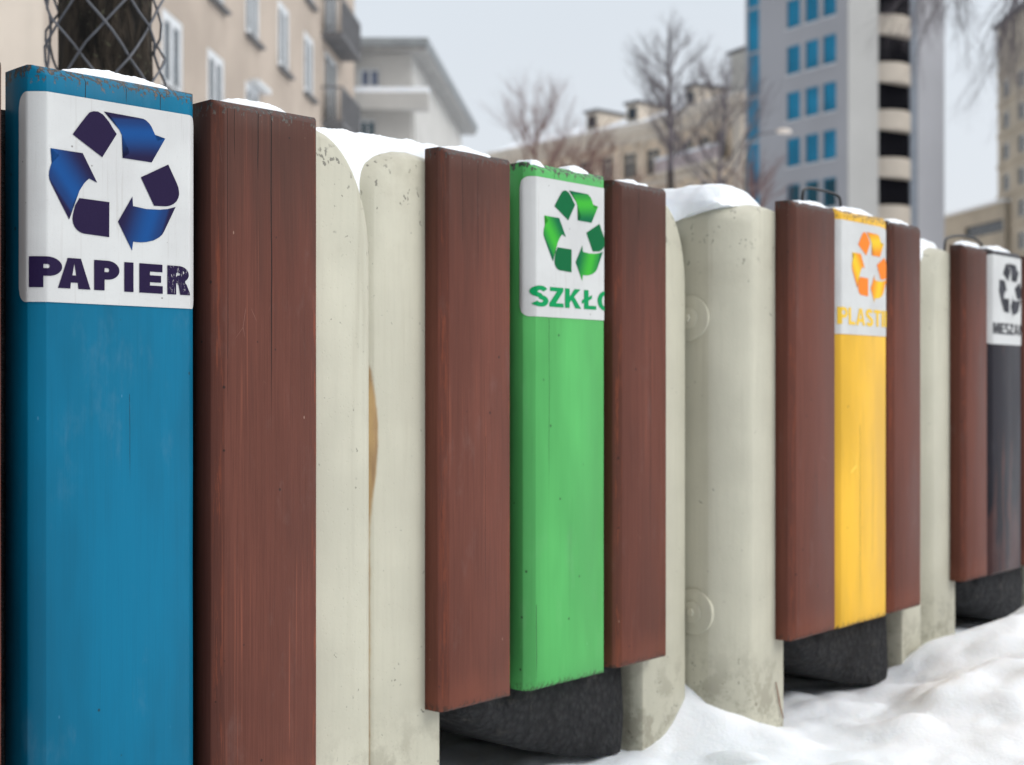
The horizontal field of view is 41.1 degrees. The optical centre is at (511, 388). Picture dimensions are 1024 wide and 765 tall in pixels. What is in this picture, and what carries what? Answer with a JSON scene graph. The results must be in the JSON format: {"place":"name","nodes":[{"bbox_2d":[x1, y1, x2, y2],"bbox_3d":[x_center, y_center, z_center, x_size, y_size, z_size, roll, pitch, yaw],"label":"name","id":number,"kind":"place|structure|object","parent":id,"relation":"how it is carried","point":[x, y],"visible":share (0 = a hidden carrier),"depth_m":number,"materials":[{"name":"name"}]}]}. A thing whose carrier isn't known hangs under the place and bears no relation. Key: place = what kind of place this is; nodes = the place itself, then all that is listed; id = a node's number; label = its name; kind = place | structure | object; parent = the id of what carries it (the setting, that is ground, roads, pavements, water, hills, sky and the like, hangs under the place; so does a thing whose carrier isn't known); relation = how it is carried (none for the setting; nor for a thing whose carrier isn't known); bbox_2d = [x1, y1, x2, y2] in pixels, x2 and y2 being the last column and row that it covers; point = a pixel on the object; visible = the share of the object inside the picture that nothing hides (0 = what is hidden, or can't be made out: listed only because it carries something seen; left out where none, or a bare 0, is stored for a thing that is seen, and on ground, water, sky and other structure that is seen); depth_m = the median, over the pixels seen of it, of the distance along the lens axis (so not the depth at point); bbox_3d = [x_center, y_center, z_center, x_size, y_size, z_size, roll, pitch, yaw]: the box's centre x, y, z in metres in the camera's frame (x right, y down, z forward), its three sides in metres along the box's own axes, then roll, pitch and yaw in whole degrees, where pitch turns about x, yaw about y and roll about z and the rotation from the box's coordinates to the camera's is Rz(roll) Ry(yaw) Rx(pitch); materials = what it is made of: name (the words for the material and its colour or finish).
{"place":"outdoors","nodes":[
{"label":"outdoors","id":0,"kind":"place"},
{"bbox_2d":[354,0,1022,213],"label":"sky","id":1,"kind":"structure","parent":0,"point":[477,42],"materials":[{"name":"white"}]},
{"bbox_2d":[439,606,1023,764],"bbox_3d":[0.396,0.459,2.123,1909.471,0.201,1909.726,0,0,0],"label":"snowy ground","id":2,"kind":"structure","parent":0,"point":[957,698],"depth_m":1.87,"materials":[{"name":"white snow"}]},
{"bbox_2d":[58,0,152,81],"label":"guarded tree","id":3,"kind":"object","parent":2,"relation":"on","point":[81,21],"visible":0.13,"depth_m":1.95,"materials":[{"name":"brown plant"}]},
{"bbox_2d":[43,0,166,86],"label":"guard","id":4,"kind":"object","parent":3,"relation":"attached to","point":[47,44],"visible":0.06,"depth_m":1.95,"materials":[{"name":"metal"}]},
{"bbox_2d":[0,0,360,132],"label":"apartment building","id":5,"kind":"structure","parent":2,"relation":"on","point":[299,57],"depth_m":31.31,"materials":[{"name":"beige paint"}]},
{"bbox_2d":[162,8,181,91],"bbox_3d":[-6.332,-6.225,25.598,0.220,1.520,1.360,0,0,4],"label":"window","id":6,"kind":"structure","parent":5,"relation":"in","point":[171,28],"depth_m":25.56,"materials":[{"name":"white glass"}]},
{"bbox_2d":[208,48,223,100],"bbox_3d":[-6.221,-6.260,28.503,0.070,1.450,1.240,0,0,4],"label":"window","id":7,"kind":"structure","parent":5,"relation":"in","point":[215,63],"depth_m":28.49,"materials":[{"name":"white glass"}]},
{"bbox_2d":[210,0,230,15],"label":"window","id":8,"kind":"structure","parent":5,"relation":"in","point":[219,4],"depth_m":28.63,"materials":[{"name":"white glass"}]},
{"bbox_2d":[246,81,258,100],"bbox_3d":[-6.029,-6.260,31.503,0.070,1.450,1.240,0,0,4],"label":"window","id":9,"kind":"structure","parent":5,"relation":"in","point":[252,94],"depth_m":31.44,"materials":[{"name":"white glass"}]},
{"bbox_2d":[245,0,265,49],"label":"window","id":10,"kind":"structure","parent":5,"relation":"in","point":[252,6],"depth_m":31.54,"materials":[{"name":"white glass"}]},
{"bbox_2d":[277,0,294,79],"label":"window","id":11,"kind":"structure","parent":5,"relation":"in","point":[283,14],"depth_m":34.63,"materials":[{"name":"white glass"}]},
{"bbox_2d":[303,31,318,103],"bbox_3d":[-5.564,-8.840,37.598,0.220,1.750,1.360,0,0,4],"label":"window","id":12,"kind":"structure","parent":5,"relation":"in","point":[308,43],"depth_m":37.61,"materials":[{"name":"white glass"}]},
{"bbox_2d":[305,0,318,11],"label":"window","id":13,"kind":"structure","parent":5,"relation":"in","point":[310,2],"depth_m":37.70,"materials":[{"name":"glass"}]},
{"bbox_2d":[325,51,335,119],"bbox_3d":[-5.440,-8.820,40.703,0.070,2.090,1.804,0,0,4],"label":"window","id":14,"kind":"structure","parent":5,"relation":"in","point":[330,66],"depth_m":40.68,"materials":[{"name":"white glass"}]},
{"bbox_2d":[326,0,335,31],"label":"balcony railing","id":15,"kind":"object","parent":5,"relation":"in","point":[326,0],"depth_m":40.68,"materials":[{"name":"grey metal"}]},
{"bbox_2d":[0,63,368,764],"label":"recycling bin","id":16,"kind":"object","parent":2,"relation":"on","point":[184,429],"visible":1,"depth_m":1.22,"materials":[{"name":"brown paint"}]},
{"bbox_2d":[62,68,167,88],"bbox_3d":[-0.350,-0.268,1.193,0.027,0.015,0.112,0,0,44],"label":"snow cap","id":17,"kind":"object","parent":16,"relation":"on","point":[108,74],"visible":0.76,"depth_m":1.18,"materials":[{"name":"white snow"}]},
{"bbox_2d":[220,98,283,111],"bbox_3d":[-0.246,-0.266,1.297,0.019,0.014,0.084,0,0,44],"label":"snow cap","id":18,"kind":"object","parent":16,"relation":"on","point":[258,104],"visible":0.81,"depth_m":1.29,"materials":[{"name":"white snow"}]},
{"bbox_2d":[354,37,477,146],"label":"house","id":19,"kind":"structure","parent":2,"relation":"on","point":[404,87],"depth_m":45.62,"materials":[{"name":"white paint"}]},
{"bbox_2d":[361,120,375,134],"bbox_3d":[-4.822,-8.672,45.707,0.556,0.649,0.070,0,0,0],"label":"window","id":20,"kind":"structure","parent":19,"relation":"in","point":[367,126],"depth_m":45.72,"materials":[{"name":"grey glass"}]},
{"bbox_2d":[359,69,379,86],"bbox_3d":[-4.752,-10.380,45.708,0.696,0.634,0.070,0,0,0],"label":"window","id":21,"kind":"structure","parent":19,"relation":"in","point":[367,77],"depth_m":45.72,"materials":[{"name":"white glass"}]},
{"bbox_2d":[359,147,684,764],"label":"recycling bin","id":22,"kind":"object","parent":2,"relation":"on","point":[526,456],"visible":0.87,"depth_m":1.61,"materials":[{"name":"brown paint"}]},
{"bbox_2d":[316,127,438,192],"bbox_3d":[-0.267,-0.228,1.603,0.367,0.109,0.335,0,0,41],"label":"snow cap","id":23,"kind":"object","parent":22,"relation":"on","point":[358,150],"visible":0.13,"depth_m":1.47,"materials":[{"name":"white snow"}]},
{"bbox_2d":[442,145,490,157],"bbox_3d":[-0.056,-0.266,1.539,0.024,0.014,0.086,0,0,41],"label":"snow cap","id":24,"kind":"object","parent":22,"relation":"on","point":[463,148],"visible":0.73,"depth_m":1.53,"materials":[{"name":"white snow"}]},
{"bbox_2d":[516,159,544,167],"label":"snow cap","id":25,"kind":"object","parent":22,"relation":"on","point":[534,162],"visible":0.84,"depth_m":1.62,"materials":[{"name":"white snow"}]},
{"bbox_2d":[559,165,588,173],"bbox_3d":[0.073,-0.268,1.690,0.030,0.013,0.048,0,0,42],"label":"snow cap","id":26,"kind":"object","parent":22,"relation":"on","point":[575,169],"visible":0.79,"depth_m":1.68,"materials":[{"name":"white snow"}]},
{"bbox_2d":[616,179,647,185],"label":"snow cap","id":27,"kind":"object","parent":22,"relation":"on","point":[631,181],"visible":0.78,"depth_m":1.77,"materials":[{"name":"white snow"}]},
{"bbox_2d":[479,62,592,166],"bbox_3d":[0.471,-3.302,30.244,2.662,7.779,2.773,0,0,0],"label":"bare tree","id":28,"kind":"object","parent":2,"relation":"on","point":[541,128],"visible":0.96,"depth_m":29.89,"materials":[{"name":"brown plant"}]},
{"bbox_2d":[509,110,631,179],"bbox_3d":[0.984,-2.455,26.915,2.540,6.081,2.815,0,0,36],"label":"bare tree","id":29,"kind":"object","parent":2,"relation":"on","point":[594,151],"visible":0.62,"depth_m":26.97,"materials":[{"name":"brown plant"}]},
{"bbox_2d":[486,99,680,188],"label":"tenement","id":30,"kind":"structure","parent":2,"relation":"on","point":[641,146],"depth_m":123.84,"materials":[{"name":"paint"}]},
{"bbox_2d":[555,156,571,166],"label":"window","id":31,"kind":"structure","parent":30,"relation":"in","point":[569,157],"depth_m":129.22,"materials":[{"name":"beige stone"}]},
{"bbox_2d":[575,151,590,171],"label":"window","id":32,"kind":"structure","parent":30,"relation":"in","point":[577,156],"depth_m":127.47,"materials":[{"name":"grey glass"}]},
{"bbox_2d":[597,149,614,180],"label":"window","id":33,"kind":"structure","parent":30,"relation":"in","point":[606,161],"depth_m":125.15,"materials":[{"name":"grey glass"}]},
{"bbox_2d":[619,143,637,179],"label":"window","id":34,"kind":"structure","parent":30,"relation":"in","point":[630,157],"depth_m":122.97,"materials":[{"name":"grey glass"}]},
{"bbox_2d":[642,139,660,177],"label":"window","id":35,"kind":"structure","parent":30,"relation":"in","point":[652,154],"depth_m":121.04,"materials":[{"name":"grey glass"}]},
{"bbox_2d":[581,148,679,188],"bbox_3d":[2.190,-2.325,28.942,2.809,5.831,2.502,0,0,21],"label":"bare tree","id":36,"kind":"object","parent":2,"relation":"on","point":[640,176],"visible":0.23,"depth_m":28.97,"materials":[{"name":"brown plant"}]},
{"bbox_2d":[620,5,744,188],"bbox_3d":[2.742,-2.765,21.933,2.100,6.710,1.811,0,0,0],"label":"bare tree","id":37,"kind":"object","parent":2,"relation":"on","point":[668,107],"visible":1,"depth_m":21.97,"materials":[{"name":"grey plant"}]},
{"bbox_2d":[655,46,744,190],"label":"tenement","id":38,"kind":"structure","parent":2,"relation":"on","point":[685,176],"depth_m":113.11,"materials":[{"name":"paint"}]},
{"bbox_2d":[679,177,693,186],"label":"window","id":39,"kind":"structure","parent":38,"relation":"in","point":[680,180],"depth_m":116.86,"materials":[{"name":"beige stone"}]},
{"bbox_2d":[680,129,693,150],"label":"window","id":40,"kind":"structure","parent":38,"relation":"in","point":[689,146],"depth_m":116.57,"materials":[{"name":"grey glass"}]},
{"bbox_2d":[694,173,710,184],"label":"window","id":41,"kind":"structure","parent":38,"relation":"in","point":[701,182],"depth_m":114.88,"materials":[{"name":"grey glass"}]},
{"bbox_2d":[694,124,710,145],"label":"window","id":42,"kind":"structure","parent":38,"relation":"in","point":[707,140],"depth_m":114.46,"materials":[{"name":"grey glass"}]},
{"bbox_2d":[711,169,727,184],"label":"window","id":43,"kind":"structure","parent":38,"relation":"in","point":[726,172],"depth_m":112.35,"materials":[{"name":"grey glass"}]},
{"bbox_2d":[711,119,727,157],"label":"window","id":44,"kind":"structure","parent":38,"relation":"in","point":[724,146],"depth_m":112.22,"materials":[{"name":"grey glass"}]},
{"bbox_2d":[639,45,784,183],"bbox_3d":[3.424,-2.744,23.955,2.725,6.662,2.295,0,0,0],"label":"bare tree","id":45,"kind":"object","parent":2,"relation":"on","point":[722,133],"visible":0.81,"depth_m":23.95,"materials":[{"name":"brown plant"}]},
{"bbox_2d":[716,142,796,210],"bbox_3d":[4.569,-2.022,25.926,1.499,5.218,1.899,0,0,26],"label":"bare tree","id":46,"kind":"object","parent":2,"relation":"on","point":[752,193],"visible":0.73,"depth_m":25.96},
{"bbox_2d":[744,128,791,193],"bbox_3d":[4.668,-2.093,25.000,0.900,5.356,0.140,0,0,0],"label":"street lamp","id":47,"kind":"object","parent":2,"relation":"on","point":[778,131],"visible":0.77,"depth_m":24.98,"materials":[{"name":"grey metal"}]},
{"bbox_2d":[675,186,920,726],"bbox_3d":[0.362,0.117,2.203,0.430,0.857,0.625,0,0,41],"label":"recycling bin","id":48,"kind":"object","parent":2,"relation":"on","point":[803,440],"visible":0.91,"depth_m":1.93,"materials":[{"name":"brown paint"}]},
{"bbox_2d":[663,184,760,221],"bbox_3d":[0.194,-0.259,2.029,0.350,0.062,0.139,0,0,41],"label":"snow cap","id":49,"kind":"object","parent":48,"relation":"on","point":[686,201],"visible":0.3,"depth_m":1.90,"materials":[{"name":"white snow"}]},
{"bbox_2d":[775,682,783,717],"bbox_3d":[0.380,0.442,1.937,0.002,0.055,0.022,0,0,41],"label":"twig","id":50,"kind":"object","parent":48,"relation":"attached to","point":[779,700],"visible":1,"depth_m":1.94,"materials":[{"name":"brown wood"}]},
{"bbox_2d":[794,200,826,207],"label":"snow cap","id":51,"kind":"object","parent":48,"relation":"on","point":[812,203],"visible":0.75,"depth_m":1.97,"materials":[{"name":"white snow"}]},
{"bbox_2d":[827,206,873,216],"bbox_3d":[0.512,-0.268,2.081,0.031,0.014,0.133,0,0,41],"label":"snow cap","id":52,"kind":"object","parent":48,"relation":"on","point":[855,210],"visible":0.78,"depth_m":2.06,"materials":[{"name":"white snow"}]},
{"bbox_2d":[884,219,908,225],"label":"snow cap","id":53,"kind":"object","parent":48,"relation":"on","point":[897,221],"visible":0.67,"depth_m":2.17,"materials":[{"name":"white snow"}]},
{"bbox_2d":[745,0,943,249],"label":"tower block","id":54,"kind":"structure","parent":2,"relation":"on","point":[867,137],"depth_m":88.73,"materials":[{"name":"grey concrete"}]},
{"bbox_2d":[748,142,758,184],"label":"window","id":55,"kind":"structure","parent":54,"relation":"in","point":[756,145],"depth_m":93.30,"materials":[{"name":"blue glass"}]},
{"bbox_2d":[748,98,758,141],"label":"window","id":56,"kind":"structure","parent":54,"relation":"in","point":[754,131],"depth_m":93.46,"materials":[{"name":"blue glass"}]},
{"bbox_2d":[748,53,758,96],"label":"window","id":57,"kind":"structure","parent":54,"relation":"in","point":[756,57],"depth_m":93.37,"materials":[{"name":"blue glass"}]},
{"bbox_2d":[748,8,758,52],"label":"window","id":58,"kind":"structure","parent":54,"relation":"in","point":[753,15],"depth_m":93.46,"materials":[{"name":"blue glass"}]},
{"bbox_2d":[748,0,758,8],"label":"window","id":59,"kind":"structure","parent":54,"relation":"in","point":[751,3],"depth_m":93.52,"materials":[{"name":"blue glass"}]},
{"bbox_2d":[749,187,758,203],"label":"window","id":60,"kind":"structure","parent":54,"relation":"in","point":[757,198],"depth_m":93.12,"materials":[{"name":"blue glass"}]},
{"bbox_2d":[785,137,800,168],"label":"window","id":61,"kind":"structure","parent":54,"relation":"in","point":[794,143],"depth_m":90.17,"materials":[{"name":"blue glass"}]},
{"bbox_2d":[785,90,800,122],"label":"window","id":62,"kind":"structure","parent":54,"relation":"in","point":[794,97],"depth_m":90.17,"materials":[{"name":"blue glass"}]},
{"bbox_2d":[785,44,800,76],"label":"window","id":63,"kind":"structure","parent":54,"relation":"in","point":[793,51],"depth_m":90.17,"materials":[{"name":"blue glass"}]},
{"bbox_2d":[785,0,800,30],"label":"window","id":64,"kind":"structure","parent":54,"relation":"in","point":[793,5],"depth_m":90.18,"materials":[{"name":"blue glass"}]},
{"bbox_2d":[788,183,799,200],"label":"window","id":65,"kind":"structure","parent":54,"relation":"in","point":[796,196],"depth_m":90.17,"materials":[{"name":"teal glass"}]},
{"bbox_2d":[803,133,818,165],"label":"window","id":66,"kind":"structure","parent":54,"relation":"in","point":[812,139],"depth_m":88.77,"materials":[{"name":"blue glass"}]},
{"bbox_2d":[803,86,818,118],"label":"window","id":67,"kind":"structure","parent":54,"relation":"in","point":[811,93],"depth_m":88.77,"materials":[{"name":"blue glass"}]},
{"bbox_2d":[803,39,818,71],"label":"window","id":68,"kind":"structure","parent":54,"relation":"in","point":[811,46],"depth_m":88.77,"materials":[{"name":"blue glass"}]},
{"bbox_2d":[803,0,818,24],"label":"window","id":69,"kind":"structure","parent":54,"relation":"in","point":[811,5],"depth_m":88.77,"materials":[{"name":"blue glass"}]},
{"bbox_2d":[806,180,817,201],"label":"window","id":70,"kind":"structure","parent":54,"relation":"in","point":[811,195],"depth_m":88.77,"materials":[{"name":"teal glass"}]},
{"bbox_2d":[821,129,836,161],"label":"window","id":71,"kind":"structure","parent":54,"relation":"in","point":[830,135],"depth_m":87.41,"materials":[{"name":"blue glass"}]},
{"bbox_2d":[821,81,836,114],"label":"window","id":72,"kind":"structure","parent":54,"relation":"in","point":[829,88],"depth_m":87.41,"materials":[{"name":"blue glass"}]},
{"bbox_2d":[821,33,836,66],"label":"window","id":73,"kind":"structure","parent":54,"relation":"in","point":[830,40],"depth_m":87.41,"materials":[{"name":"blue glass"}]},
{"bbox_2d":[821,0,836,19],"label":"window","id":74,"kind":"structure","parent":54,"relation":"in","point":[829,5],"depth_m":87.45,"materials":[{"name":"blue glass"}]},
{"bbox_2d":[824,177,836,206],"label":"window","id":75,"kind":"structure","parent":54,"relation":"in","point":[829,183],"depth_m":87.41,"materials":[{"name":"teal glass"}]},
{"bbox_2d":[860,0,1023,145],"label":"bare tree","id":76,"kind":"object","parent":2,"relation":"on","point":[1012,12],"visible":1,"depth_m":11.41,"materials":[{"name":"grey plant"}]},
{"bbox_2d":[920,235,1023,645],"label":"recycling bin","id":77,"kind":"object","parent":2,"relation":"on","point":[972,432],"visible":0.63,"depth_m":2.53,"materials":[{"name":"brown paint"}]},
{"bbox_2d":[920,239,936,260],"bbox_3d":[0.581,-0.226,2.559,0.357,0.108,0.353,0,0,41],"label":"snow cap","id":78,"kind":"object","parent":77,"relation":"on","point":[925,244],"visible":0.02,"depth_m":2.52,"materials":[{"name":"white snow"}]},
{"bbox_2d":[953,241,979,247],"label":"snow cap","id":79,"kind":"object","parent":77,"relation":"on","point":[967,243],"visible":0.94,"depth_m":2.53,"materials":[{"name":"white snow"}]},
{"bbox_2d":[980,246,1009,252],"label":"snow cap","id":80,"kind":"object","parent":77,"relation":"on","point":[996,248],"visible":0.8,"depth_m":2.63,"materials":[{"name":"white snow"}]},
{"bbox_2d":[944,199,1010,252],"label":"annex","id":81,"kind":"object","parent":2,"relation":"on","point":[985,224],"visible":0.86,"depth_m":122.46,"materials":[{"name":"beige paint"}]},
{"bbox_2d":[967,219,1002,238],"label":"window","id":82,"kind":"structure","parent":81,"relation":"in","point":[994,226],"depth_m":122.32,"materials":[{"name":"grey glass"}]},
{"bbox_2d":[992,1,1023,255],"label":"apartment building","id":83,"kind":"structure","parent":2,"relation":"on","point":[1010,167],"depth_m":117.76,"materials":[{"name":"beige concrete"}]},
{"bbox_2d":[1004,173,1008,191],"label":"window","id":84,"kind":"structure","parent":83,"relation":"in","point":[1006,177],"depth_m":120.04,"materials":[{"name":"grey glass"}]},
{"bbox_2d":[1004,142,1008,159],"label":"window","id":85,"kind":"structure","parent":83,"relation":"in","point":[1006,148],"depth_m":120.04,"materials":[{"name":"grey glass"}]},
{"bbox_2d":[1004,111,1008,128],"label":"window","id":86,"kind":"structure","parent":83,"relation":"in","point":[1006,124],"depth_m":120.04,"materials":[{"name":"grey glass"}]},
{"bbox_2d":[1004,79,1008,97],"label":"window","id":87,"kind":"structure","parent":83,"relation":"in","point":[1006,85],"depth_m":120.04,"materials":[{"name":"grey glass"}]},
{"bbox_2d":[1019,231,1023,249],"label":"window","id":88,"kind":"structure","parent":83,"relation":"in","point":[1021,234],"depth_m":116.12,"materials":[{"name":"grey glass"}]},
{"bbox_2d":[1019,199,1023,216],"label":"window","id":89,"kind":"structure","parent":83,"relation":"in","point":[1021,202],"depth_m":116.12,"materials":[{"name":"grey glass"}]},
{"bbox_2d":[1019,166,1023,184],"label":"window","id":90,"kind":"structure","parent":83,"relation":"in","point":[1021,170],"depth_m":116.12,"materials":[{"name":"grey glass"}]},
{"bbox_2d":[1019,134,1023,152],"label":"window","id":91,"kind":"structure","parent":83,"relation":"in","point":[1021,138],"depth_m":116.12,"materials":[{"name":"grey glass"}]},
{"bbox_2d":[1019,101,1023,119],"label":"window","id":92,"kind":"structure","parent":83,"relation":"in","point":[1021,114],"depth_m":116.12,"materials":[{"name":"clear glass"}]},
{"bbox_2d":[1019,69,1023,87],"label":"window","id":93,"kind":"structure","parent":83,"relation":"in","point":[1020,72],"depth_m":116.12,"materials":[{"name":"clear glass"}]}
]}

